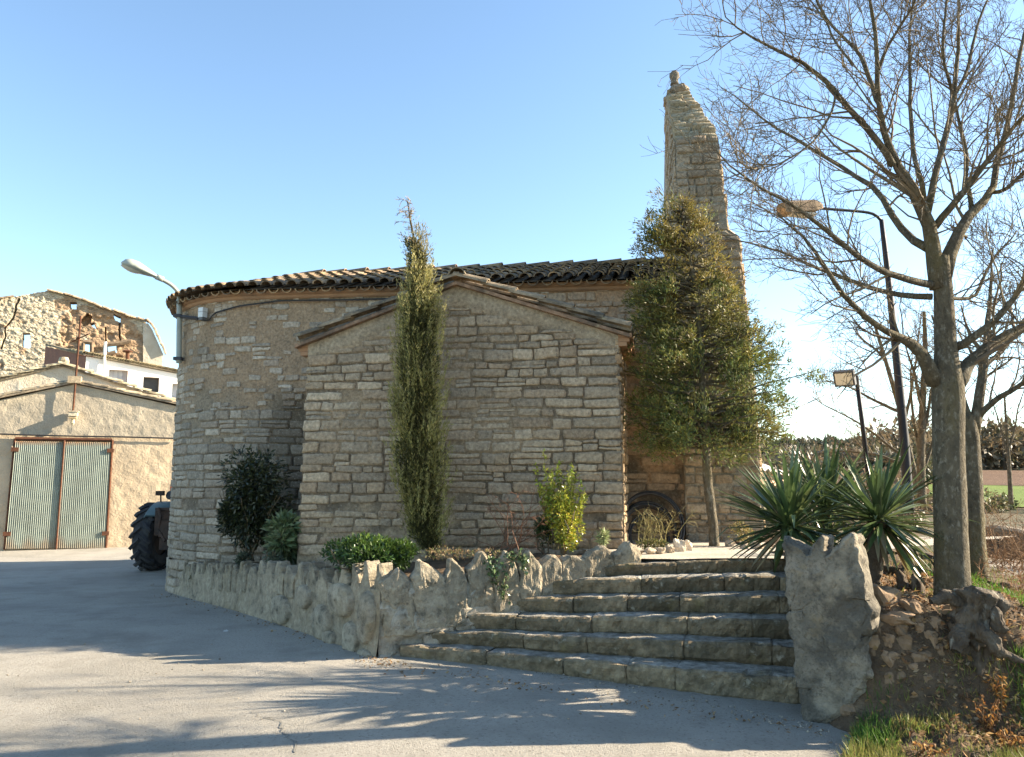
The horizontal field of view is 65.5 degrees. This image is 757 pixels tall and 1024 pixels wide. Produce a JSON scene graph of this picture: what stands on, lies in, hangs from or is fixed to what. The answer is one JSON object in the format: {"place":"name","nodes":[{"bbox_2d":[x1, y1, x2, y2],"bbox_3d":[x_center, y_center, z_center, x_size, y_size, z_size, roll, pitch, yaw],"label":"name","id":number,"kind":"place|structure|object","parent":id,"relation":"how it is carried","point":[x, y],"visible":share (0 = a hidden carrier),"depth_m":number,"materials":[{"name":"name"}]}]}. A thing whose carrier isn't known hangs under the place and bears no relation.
{"place":"outdoors","nodes":[
{"label":"outdoors","id":0,"kind":"place"},
{"bbox_2d":[0,547,873,756],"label":"road","id":1,"kind":"structure","parent":0,"point":[113,615],"depth_m":6.03,"materials":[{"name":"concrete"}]},
{"bbox_2d":[128,485,171,570],"bbox_3d":[-6.240,2.991,16.346,1.876,1.719,3.140,0,-7,0],"label":"tractor","id":2,"kind":"object","parent":1,"relation":"on","point":[148,536],"visible":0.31,"depth_m":14.99,"materials":[{"name":"rubber"}]},
{"bbox_2d":[251,712,296,751],"bbox_3d":[-1.537,2.322,5.276,0.121,0.027,0.928,5,-9,-34],"label":"road crack","id":3,"kind":"object","parent":1,"relation":"on","point":[281,730],"visible":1,"depth_m":5.26,"materials":[{"name":"asphalt"}]},
{"bbox_2d":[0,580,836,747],"bbox_3d":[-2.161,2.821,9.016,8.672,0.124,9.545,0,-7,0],"label":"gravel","id":4,"kind":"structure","parent":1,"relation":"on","point":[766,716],"depth_m":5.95,"materials":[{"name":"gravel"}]},
{"bbox_2d":[0,0,1023,439],"label":"sky","id":5,"kind":"structure","parent":0,"point":[194,142],"materials":[{"name":"blue"}]},
{"bbox_2d":[584,536,1011,558],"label":"terrace","id":6,"kind":"structure","parent":0,"point":[702,549],"depth_m":8.70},
{"bbox_2d":[592,528,610,546],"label":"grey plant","id":7,"kind":"object","parent":6,"relation":"on","point":[602,540],"visible":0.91,"depth_m":8.53,"materials":[{"name":"green plant"}]},
{"bbox_2d":[645,547,655,553],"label":"edging stone","id":8,"kind":"object","parent":6,"relation":"on","point":[649,550],"visible":1,"depth_m":8.41,"materials":[{"name":"stone"}]},
{"bbox_2d":[635,537,670,549],"bbox_3d":[1.556,1.836,8.787,0.440,0.183,0.299,4,-8,-28],"label":"flower patch","id":9,"kind":"object","parent":6,"relation":"on","point":[652,543],"visible":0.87,"depth_m":8.73,"materials":[{"name":"green plant"}]},
{"bbox_2d":[626,491,684,542],"bbox_3d":[1.792,1.893,10.208,0.836,0.900,0.498,0,-7,0],"label":"hose coil","id":10,"kind":"object","parent":6,"relation":"on","point":[647,504],"visible":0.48,"depth_m":10.33,"materials":[{"name":"rubber"}]},
{"bbox_2d":[655,547,665,553],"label":"edging stone","id":11,"kind":"object","parent":6,"relation":"on","point":[660,550],"visible":1,"depth_m":8.45,"materials":[{"name":"stone"}]},
{"bbox_2d":[634,506,701,541],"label":"stalky plant","id":12,"kind":"object","parent":6,"relation":"on","point":[655,530],"visible":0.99,"depth_m":8.79,"materials":[{"name":"yellow plant"}]},
{"bbox_2d":[665,545,674,552],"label":"edging stone","id":13,"kind":"object","parent":6,"relation":"on","point":[670,549],"visible":0.97,"depth_m":8.55,"materials":[{"name":"stone"}]},
{"bbox_2d":[673,538,685,551],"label":"edging stone","id":14,"kind":"object","parent":6,"relation":"on","point":[679,545],"visible":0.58,"depth_m":8.69,"materials":[{"name":"stone"}]},
{"bbox_2d":[684,540,691,550],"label":"edging stone","id":15,"kind":"object","parent":6,"relation":"on","point":[688,545],"visible":0.56,"depth_m":8.85,"materials":[{"name":"stone"}]},
{"bbox_2d":[618,186,828,546],"bbox_3d":[2.547,-0.164,9.698,2.618,4.491,1.522,0,-7,0],"label":"conifer","id":16,"kind":"object","parent":6,"relation":"on","point":[664,301],"visible":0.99,"depth_m":9.60,"materials":[{"name":"green plant"}]},
{"bbox_2d":[725,539,735,545],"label":"edging stone","id":17,"kind":"object","parent":6,"relation":"on","point":[729,541],"visible":0.82,"depth_m":9.39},
{"bbox_2d":[727,519,753,542],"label":"ochre weeds","id":18,"kind":"object","parent":6,"relation":"on","point":[737,531],"visible":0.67,"depth_m":9.43,"materials":[{"name":"yellow plant"}]},
{"bbox_2d":[750,541,763,548],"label":"edging stone","id":19,"kind":"object","parent":6,"relation":"on","point":[757,546],"visible":0.37,"depth_m":8.99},
{"bbox_2d":[734,535,1023,756],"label":"earth bank","id":20,"kind":"structure","parent":0,"point":[860,704],"depth_m":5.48,"materials":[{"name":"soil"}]},
{"bbox_2d":[711,441,857,572],"bbox_3d":[2.312,1.119,6.635,1.320,1.211,1.370,0,-7,0],"label":"yucca","id":21,"kind":"object","parent":20,"relation":"on","point":[789,499],"visible":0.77,"depth_m":6.58,"materials":[{"name":"green plant"}]},
{"bbox_2d":[751,432,911,539],"bbox_3d":[2.951,1.139,7.519,1.570,1.304,1.303,0,-7,0],"label":"yucca","id":22,"kind":"object","parent":20,"relation":"on","point":[829,471],"visible":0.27,"depth_m":7.44,"materials":[{"name":"green plant"}]},
{"bbox_2d":[641,0,1023,595],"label":"bare tree","id":23,"kind":"object","parent":20,"relation":"on","point":[946,372],"visible":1,"depth_m":6.17,"materials":[{"name":"grey plant"}]},
{"bbox_2d":[805,505,860,545],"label":"yucca","id":24,"kind":"object","parent":20,"relation":"on","point":[830,525],"visible":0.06,"depth_m":6.98,"materials":[{"name":"green plant"}]},
{"bbox_2d":[776,200,913,513],"bbox_3d":[4.997,-0.362,11.989,1.974,4.732,0.286,2,-8,-14],"label":"street lamp","id":25,"kind":"object","parent":20,"relation":"on","point":[901,415],"visible":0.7,"depth_m":12.04,"materials":[{"name":"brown metal"}]},
{"bbox_2d":[840,704,855,715],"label":"bank stone","id":26,"kind":"object","parent":20,"relation":"on","point":[847,709],"visible":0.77,"depth_m":5.53,"materials":[{"name":"stone"}]},
{"bbox_2d":[868,635,879,647],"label":"bank stone","id":27,"kind":"object","parent":20,"relation":"on","point":[874,641],"visible":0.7,"depth_m":5.65,"materials":[{"name":"stone"}]},
{"bbox_2d":[873,583,901,605],"bbox_3d":[2.739,1.647,5.885,0.259,0.267,0.218,4,-8,-26],"label":"bank stone","id":28,"kind":"object","parent":20,"relation":"on","point":[883,595],"visible":0.44,"depth_m":5.80,"materials":[{"name":"stone"}]},
{"bbox_2d":[882,633,894,642],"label":"bank stone","id":29,"kind":"object","parent":20,"relation":"on","point":[889,637],"visible":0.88,"depth_m":5.63,"materials":[{"name":"stone"}]},
{"bbox_2d":[881,650,896,667],"bbox_3d":[2.649,1.986,5.608,0.103,0.153,0.117,4,-9,-30],"label":"bank stone","id":30,"kind":"object","parent":20,"relation":"on","point":[888,661],"visible":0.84,"depth_m":5.57,"materials":[{"name":"stone"}]},
{"bbox_2d":[884,672,893,683],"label":"bank stone","id":31,"kind":"object","parent":20,"relation":"on","point":[888,680],"visible":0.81,"depth_m":5.52,"materials":[{"name":"stone"}]},
{"bbox_2d":[884,639,893,647],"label":"bank stone","id":32,"kind":"object","parent":20,"relation":"on","point":[888,644],"visible":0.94,"depth_m":5.62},
{"bbox_2d":[806,437,979,587],"bbox_3d":[2.983,1.097,6.489,1.306,1.253,1.244,0,-7,0],"label":"yucca","id":33,"kind":"object","parent":20,"relation":"on","point":[878,527],"visible":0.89,"depth_m":6.37,"materials":[{"name":"green plant"}]},
{"bbox_2d":[887,652,899,659],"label":"bank stone","id":34,"kind":"object","parent":20,"relation":"on","point":[892,655],"visible":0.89,"depth_m":5.57,"materials":[{"name":"stone"}]},
{"bbox_2d":[880,611,916,625],"bbox_3d":[2.733,1.723,5.736,0.343,0.103,0.165,-6,-10,39],"label":"bank stone","id":35,"kind":"object","parent":20,"relation":"on","point":[893,618],"visible":0.66,"depth_m":5.66,"materials":[{"name":"stone"}]},
{"bbox_2d":[897,671,905,678],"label":"bank stone","id":36,"kind":"object","parent":20,"relation":"on","point":[902,674],"visible":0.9,"depth_m":5.51,"materials":[{"name":"stone"}]},
{"bbox_2d":[895,624,908,635],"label":"bank stone","id":37,"kind":"object","parent":20,"relation":"on","point":[899,628],"visible":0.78,"depth_m":5.64,"materials":[{"name":"stone"}]},
{"bbox_2d":[896,569,909,590],"bbox_3d":[3.098,1.641,6.345,0.122,0.248,0.144,0,-7,0],"label":"root stub","id":38,"kind":"object","parent":20,"relation":"on","point":[901,579],"visible":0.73,"depth_m":6.30,"materials":[{"name":"wood"}]},
{"bbox_2d":[896,634,912,649],"bbox_3d":[2.761,1.875,5.657,0.163,0.142,0.113,-3,-8,25],"label":"bank stone","id":39,"kind":"object","parent":20,"relation":"on","point":[905,641],"visible":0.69,"depth_m":5.60,"materials":[{"name":"stone"}]},
{"bbox_2d":[899,598,923,613],"bbox_3d":[2.885,1.662,5.794,0.133,0.116,0.199,2,-8,-12],"label":"bank stone","id":40,"kind":"object","parent":20,"relation":"on","point":[914,606],"visible":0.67,"depth_m":5.73,"materials":[{"name":"stone"}]},
{"bbox_2d":[908,663,917,669],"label":"bank stone","id":41,"kind":"object","parent":20,"relation":"on","point":[914,665],"visible":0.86,"depth_m":5.53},
{"bbox_2d":[911,613,923,622],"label":"bank stone","id":42,"kind":"object","parent":20,"relation":"on","point":[919,617],"visible":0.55,"depth_m":5.69,"materials":[{"name":"stone"}]},
{"bbox_2d":[910,574,925,595],"bbox_3d":[3.200,1.662,6.277,0.126,0.245,0.120,7,-10,-42],"label":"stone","id":43,"kind":"object","parent":20,"relation":"on","point":[916,583],"visible":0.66,"depth_m":6.25,"materials":[{"name":"stone"}]},
{"bbox_2d":[911,652,924,661],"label":"bank stone","id":44,"kind":"object","parent":20,"relation":"on","point":[916,657],"visible":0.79,"depth_m":5.55,"materials":[{"name":"stone"}]},
{"bbox_2d":[914,622,924,632],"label":"bank stone","id":45,"kind":"object","parent":20,"relation":"on","point":[919,626],"visible":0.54,"depth_m":5.66,"materials":[{"name":"stone"}]},
{"bbox_2d":[919,650,932,660],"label":"bank stone","id":46,"kind":"object","parent":20,"relation":"on","point":[925,653],"visible":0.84,"depth_m":5.55,"materials":[{"name":"stone"}]},
{"bbox_2d":[923,674,932,682],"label":"bank stone","id":47,"kind":"object","parent":20,"relation":"on","point":[926,679],"visible":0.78,"depth_m":5.48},
{"bbox_2d":[924,630,936,638],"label":"bank stone","id":48,"kind":"object","parent":20,"relation":"on","point":[927,633],"visible":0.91,"depth_m":5.64,"materials":[{"name":"stone"}]},
{"bbox_2d":[912,741,950,756],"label":"withered plant","id":49,"kind":"object","parent":20,"relation":"on","point":[922,746],"visible":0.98,"depth_m":4.87,"materials":[{"name":"brown plant"}]},
{"bbox_2d":[930,633,937,647],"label":"bank stone","id":50,"kind":"object","parent":20,"relation":"on","point":[934,640],"visible":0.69,"depth_m":5.61,"materials":[{"name":"stone"}]},
{"bbox_2d":[926,616,943,632],"bbox_3d":[3.031,1.780,5.713,0.120,0.198,0.123,-7,-10,42],"label":"bank stone","id":51,"kind":"object","parent":20,"relation":"on","point":[935,622],"visible":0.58,"depth_m":5.67,"materials":[{"name":"stone"}]},
{"bbox_2d":[935,643,944,650],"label":"bank stone","id":52,"kind":"object","parent":20,"relation":"on","point":[939,647],"visible":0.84,"depth_m":5.58,"materials":[{"name":"stone"}]},
{"bbox_2d":[933,604,954,614],"bbox_3d":[3.159,1.718,5.827,0.235,0.146,0.143,0,-7,0],"label":"bank stone","id":53,"kind":"object","parent":20,"relation":"on","point":[946,608],"visible":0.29,"depth_m":5.79,"materials":[{"name":"stone"}]},
{"bbox_2d":[942,636,949,646],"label":"bank stone","id":54,"kind":"object","parent":20,"relation":"on","point":[945,642],"visible":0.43,"depth_m":5.61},
{"bbox_2d":[948,621,953,630],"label":"bank stone","id":55,"kind":"object","parent":20,"relation":"on","point":[950,624],"visible":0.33,"depth_m":5.68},
{"bbox_2d":[892,217,1023,578],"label":"bare tree","id":56,"kind":"object","parent":20,"relation":"on","point":[974,416],"visible":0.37,"depth_m":7.51,"materials":[{"name":"grey plant"}]},
{"bbox_2d":[897,499,1023,571],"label":"bramble","id":57,"kind":"object","parent":20,"relation":"on","point":[1012,542],"visible":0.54,"depth_m":9.74,"materials":[{"name":"brown plant"}]},
{"bbox_2d":[929,585,1023,676],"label":"tree stump","id":58,"kind":"object","parent":20,"relation":"on","point":[976,615],"visible":0.94,"depth_m":5.51,"materials":[{"name":"wood"}]},
{"bbox_2d":[970,695,1001,736],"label":"withered plant","id":59,"kind":"object","parent":20,"relation":"on","point":[985,723],"visible":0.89,"depth_m":5.24,"materials":[{"name":"brown plant"}]},
{"bbox_2d":[983,673,1007,712],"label":"withered plant","id":60,"kind":"object","parent":20,"relation":"on","point":[1002,690],"visible":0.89,"depth_m":5.35,"materials":[{"name":"brown plant"}]},
{"bbox_2d":[973,544,1023,605],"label":"dry brush","id":61,"kind":"object","parent":20,"relation":"on","point":[1013,573],"visible":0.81,"depth_m":6.91,"materials":[{"name":"brown plant"}]},
{"bbox_2d":[985,525,1023,554],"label":"wall","id":62,"kind":"structure","parent":20,"relation":"on","point":[999,528],"depth_m":11.75,"materials":[{"name":"stone"}]},
{"bbox_2d":[995,727,1023,753],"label":"withered plant","id":63,"kind":"object","parent":20,"relation":"on","point":[1004,739],"visible":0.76,"depth_m":4.96,"materials":[{"name":"brown plant"}]},
{"bbox_2d":[765,461,1023,552],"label":"ground","id":64,"kind":"structure","parent":0,"point":[1019,516],"depth_m":35.37,"materials":[{"name":"soil"}]},
{"bbox_2d":[0,289,166,374],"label":"ruined house","id":65,"kind":"structure","parent":64,"relation":"on","point":[48,316],"depth_m":38.59,"materials":[{"name":"stone"}]},
{"bbox_2d":[0,376,175,550],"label":"garage","id":66,"kind":"structure","parent":64,"relation":"on","point":[56,492],"depth_m":20.46,"materials":[{"name":"paint"}]},
{"bbox_2d":[68,316,93,424],"bbox_3d":[-11.159,-0.214,20.641,0.547,2.853,0.268,3,-8,-21],"label":"aerial mast","id":67,"kind":"object","parent":66,"relation":"on","point":[73,415],"visible":1,"depth_m":20.59,"materials":[{"name":"metal"}]},
{"bbox_2d":[0,433,172,438],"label":"wall cable","id":68,"kind":"object","parent":66,"relation":"attached to","point":[85,436],"depth_m":20.52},
{"bbox_2d":[0,357,175,399],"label":"house","id":69,"kind":"structure","parent":64,"relation":"on","point":[61,370],"depth_m":23.91,"materials":[{"name":"paint"}]},
{"bbox_2d":[44,342,177,397],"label":"house","id":70,"kind":"structure","parent":64,"relation":"on","point":[158,378],"depth_m":30.27,"materials":[{"name":"paint"}]},
{"bbox_2d":[109,369,127,381],"bbox_3d":[-14.796,0.024,29.899,0.736,0.669,0.420,4,-8,-30],"label":"window","id":71,"kind":"structure","parent":70,"relation":"in","point":[118,374],"depth_m":30.08,"materials":[{"name":"glass"}]},
{"bbox_2d":[143,377,159,392],"bbox_3d":[-13.807,0.276,30.443,0.658,0.634,0.420,4,-8,-30],"label":"window","id":72,"kind":"structure","parent":70,"relation":"in","point":[152,383],"depth_m":30.62,"materials":[{"name":"glass"}]},
{"bbox_2d":[172,384,176,397],"bbox_3d":[-12.975,0.536,30.894,0.524,0.635,0.420,4,-8,-30],"label":"window","id":73,"kind":"structure","parent":70,"relation":"in","point":[174,386],"depth_m":31.01,"materials":[{"name":"glass"}]},
{"bbox_2d":[165,541,641,656],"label":"retaining wall","id":74,"kind":"structure","parent":64,"relation":"on","point":[358,610],"depth_m":7.72,"materials":[{"name":"stone"}]},
{"bbox_2d":[233,548,254,566],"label":"sage plant","id":75,"kind":"object","parent":74,"relation":"on","point":[241,556],"visible":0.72,"depth_m":10.35,"materials":[{"name":"green plant"}]},
{"bbox_2d":[262,544,283,561],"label":"sage plant","id":76,"kind":"object","parent":74,"relation":"on","point":[273,556],"visible":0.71,"depth_m":9.68,"materials":[{"name":"green plant"}]},
{"bbox_2d":[256,551,642,577],"bbox_3d":[-2.132,2.353,9.765,7.616,0.673,3.056,-3,-8,25],"label":"garden bed","id":77,"kind":"object","parent":74,"relation":"in","point":[439,566],"visible":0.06,"depth_m":8.84,"materials":[{"name":"soil"}]},
{"bbox_2d":[214,444,297,561],"bbox_3d":[-3.443,1.641,10.575,1.142,1.577,0.971,0,-7,0],"label":"dark shrub","id":78,"kind":"object","parent":77,"relation":"on","point":[253,496],"visible":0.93,"depth_m":10.44,"materials":[{"name":"green plant"}]},
{"bbox_2d":[260,508,302,564],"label":"broadleaf shrub","id":79,"kind":"object","parent":77,"relation":"on","point":[283,534],"visible":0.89,"depth_m":9.83,"materials":[{"name":"green plant"}]},
{"bbox_2d":[319,530,420,572],"bbox_3d":[-1.508,1.851,8.230,0.807,0.579,1.036,6,-10,-41],"label":"shrub","id":80,"kind":"object","parent":77,"relation":"on","point":[352,550],"visible":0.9,"depth_m":8.04,"materials":[{"name":"green plant"}]},
{"bbox_2d":[379,196,457,561],"bbox_3d":[-1.078,-0.026,9.189,0.948,4.324,0.711,0,-7,0],"label":"cypress","id":81,"kind":"object","parent":77,"relation":"on","point":[416,412],"visible":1,"depth_m":9.07,"materials":[{"name":"green plant"}]},
{"bbox_2d":[420,545,501,559],"bbox_3d":[-0.484,1.707,7.776,0.830,0.182,0.217,0,-7,0],"label":"weed patch","id":82,"kind":"object","parent":77,"relation":"on","point":[451,551],"visible":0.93,"depth_m":7.78,"materials":[{"name":"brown plant"}]},
{"bbox_2d":[459,486,549,553],"bbox_3d":[-0.050,1.533,8.436,1.057,0.852,0.497,0,-7,0],"label":"dry shrub","id":83,"kind":"object","parent":77,"relation":"on","point":[518,542],"visible":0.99,"depth_m":8.42,"materials":[{"name":"brown plant"}]},
{"bbox_2d":[532,514,554,557],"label":"dark seedling","id":84,"kind":"object","parent":77,"relation":"on","point":[543,527],"visible":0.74,"depth_m":8.65,"materials":[{"name":"green plant"}]},
{"bbox_2d":[533,448,588,549],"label":"leafy shoots","id":85,"kind":"object","parent":77,"relation":"on","point":[547,496],"visible":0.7,"depth_m":8.64,"materials":[{"name":"green plant"}]},
{"bbox_2d":[543,489,586,555],"bbox_3d":[0.577,1.594,8.624,0.495,0.805,0.437,0,-7,0],"label":"yellow shrub","id":86,"kind":"object","parent":77,"relation":"on","point":[566,535],"visible":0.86,"depth_m":8.54,"materials":[{"name":"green plant"}]},
{"bbox_2d":[483,548,533,603],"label":"ivy","id":87,"kind":"object","parent":74,"relation":"attached to","point":[523,559],"visible":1,"depth_m":7.58,"materials":[{"name":"green plant"}]},
{"bbox_2d":[165,71,765,592],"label":"church","id":88,"kind":"structure","parent":64,"relation":"on","point":[537,367],"depth_m":10.04,"materials":[{"name":"stone"}]},
{"bbox_2d":[121,259,198,362],"bbox_3d":[-5.794,-0.952,13.219,1.184,1.565,2.281,3,-8,-21],"label":"street lamp","id":89,"kind":"object","parent":88,"relation":"attached to","point":[133,266],"visible":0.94,"depth_m":12.54,"materials":[{"name":"metal"}]},
{"bbox_2d":[198,307,207,320],"bbox_3d":[-4.752,-0.991,12.237,0.106,0.190,0.096,-4,-8,28],"label":"junction box","id":90,"kind":"object","parent":88,"relation":"attached to","point":[202,313],"visible":1,"depth_m":12.21,"materials":[{"name":"plastic"}]},
{"bbox_2d":[198,298,386,320],"bbox_3d":[-2.800,-1.064,11.815,4.283,0.253,0.177,-2,-8,13],"label":"wall cable","id":91,"kind":"object","parent":88,"relation":"attached to","point":[213,314],"depth_m":11.87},
{"bbox_2d":[760,386,840,420],"bbox_3d":[4.550,0.385,12.531,0.086,0.858,3.574,-7,-10,43],"label":"overhead cable","id":92,"kind":"object","parent":88,"relation":"attached to","point":[814,399],"visible":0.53,"depth_m":12.94,"materials":[{"name":"rubber"}]},
{"bbox_2d":[160,570,1023,756],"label":"dead leaves","id":93,"kind":"object","parent":64,"relation":"on","point":[905,593],"visible":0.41,"depth_m":5.49,"materials":[{"name":"brown plant"}]},
{"bbox_2d":[400,553,800,703],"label":"stone staircase","id":94,"kind":"structure","parent":64,"relation":"on","point":[727,623],"depth_m":7.11,"materials":[{"name":"stone"}]},
{"bbox_2d":[760,464,783,509],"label":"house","id":95,"kind":"structure","parent":64,"relation":"on","point":[767,467],"depth_m":45.26,"materials":[{"name":"paint"}]},
{"bbox_2d":[761,433,894,452],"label":"wood","id":96,"kind":"object","parent":64,"relation":"on","point":[802,441],"visible":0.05,"depth_m":205.48,"materials":[{"name":"brown plant"}]},
{"bbox_2d":[782,532,880,723],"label":"stone pier","id":97,"kind":"structure","parent":64,"relation":"on","point":[833,617],"depth_m":5.66,"materials":[{"name":"stone"}]},
{"bbox_2d":[759,435,932,488],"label":"scrub","id":98,"kind":"object","parent":64,"relation":"on","point":[887,451],"visible":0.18,"depth_m":73.45,"materials":[{"name":"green plant"}]},
{"bbox_2d":[760,465,932,526],"bbox_3d":[19.532,6.296,46.279,12.427,3.329,36.216,-2,-8,17],"label":"scrub","id":99,"kind":"object","parent":64,"relation":"on","point":[926,508],"visible":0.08,"depth_m":30.55,"materials":[{"name":"green plant"}]},
{"bbox_2d":[833,369,869,485],"bbox_3d":[5.938,0.861,13.924,0.618,2.017,0.372,7,-10,-43],"label":"floodlight","id":100,"kind":"object","parent":64,"relation":"on","point":[838,377],"visible":0.83,"depth_m":13.94,"materials":[{"name":"metal"}]},
{"bbox_2d":[795,289,959,488],"bbox_3d":[6.874,0.209,15.287,3.040,3.947,2.120,0,-7,0],"label":"bare tree","id":101,"kind":"object","parent":64,"relation":"on","point":[892,384],"visible":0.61,"depth_m":15.24,"materials":[{"name":"brown plant"}]},
{"bbox_2d":[843,300,1013,503],"bbox_3d":[6.946,0.329,12.927,2.026,3.395,2.199,4,-8,-27],"label":"bare tree","id":102,"kind":"object","parent":64,"relation":"on","point":[920,435],"visible":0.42,"depth_m":13.03,"materials":[{"name":"grey plant"}]},
{"bbox_2d":[846,415,1023,469],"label":"wood","id":103,"kind":"object","parent":64,"relation":"on","point":[993,453],"visible":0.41,"depth_m":102.51,"materials":[{"name":"brown plant"}]},
{"bbox_2d":[929,487,1018,512],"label":"field hedge","id":104,"kind":"object","parent":64,"relation":"on","point":[1002,498],"visible":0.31,"depth_m":42.53,"materials":[{"name":"green plant"}]},
{"bbox_2d":[966,359,1023,503],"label":"bare tree","id":105,"kind":"object","parent":64,"relation":"on","point":[1007,444],"visible":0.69,"depth_m":16.95,"materials":[{"name":"grey plant"}]},
{"bbox_2d":[928,484,1023,506],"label":"green field","id":106,"kind":"structure","parent":0,"point":[1018,492],"depth_m":65.79,"materials":[{"name":"plant"}]},
{"bbox_2d":[931,470,1023,485],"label":"ploughed field","id":107,"kind":"structure","parent":0,"point":[994,477],"depth_m":84.76,"materials":[{"name":"soil"}]},
{"bbox_2d":[988,558,1023,575],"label":"footpath","id":108,"kind":"structure","parent":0,"point":[1016,572],"depth_m":9.91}
]}

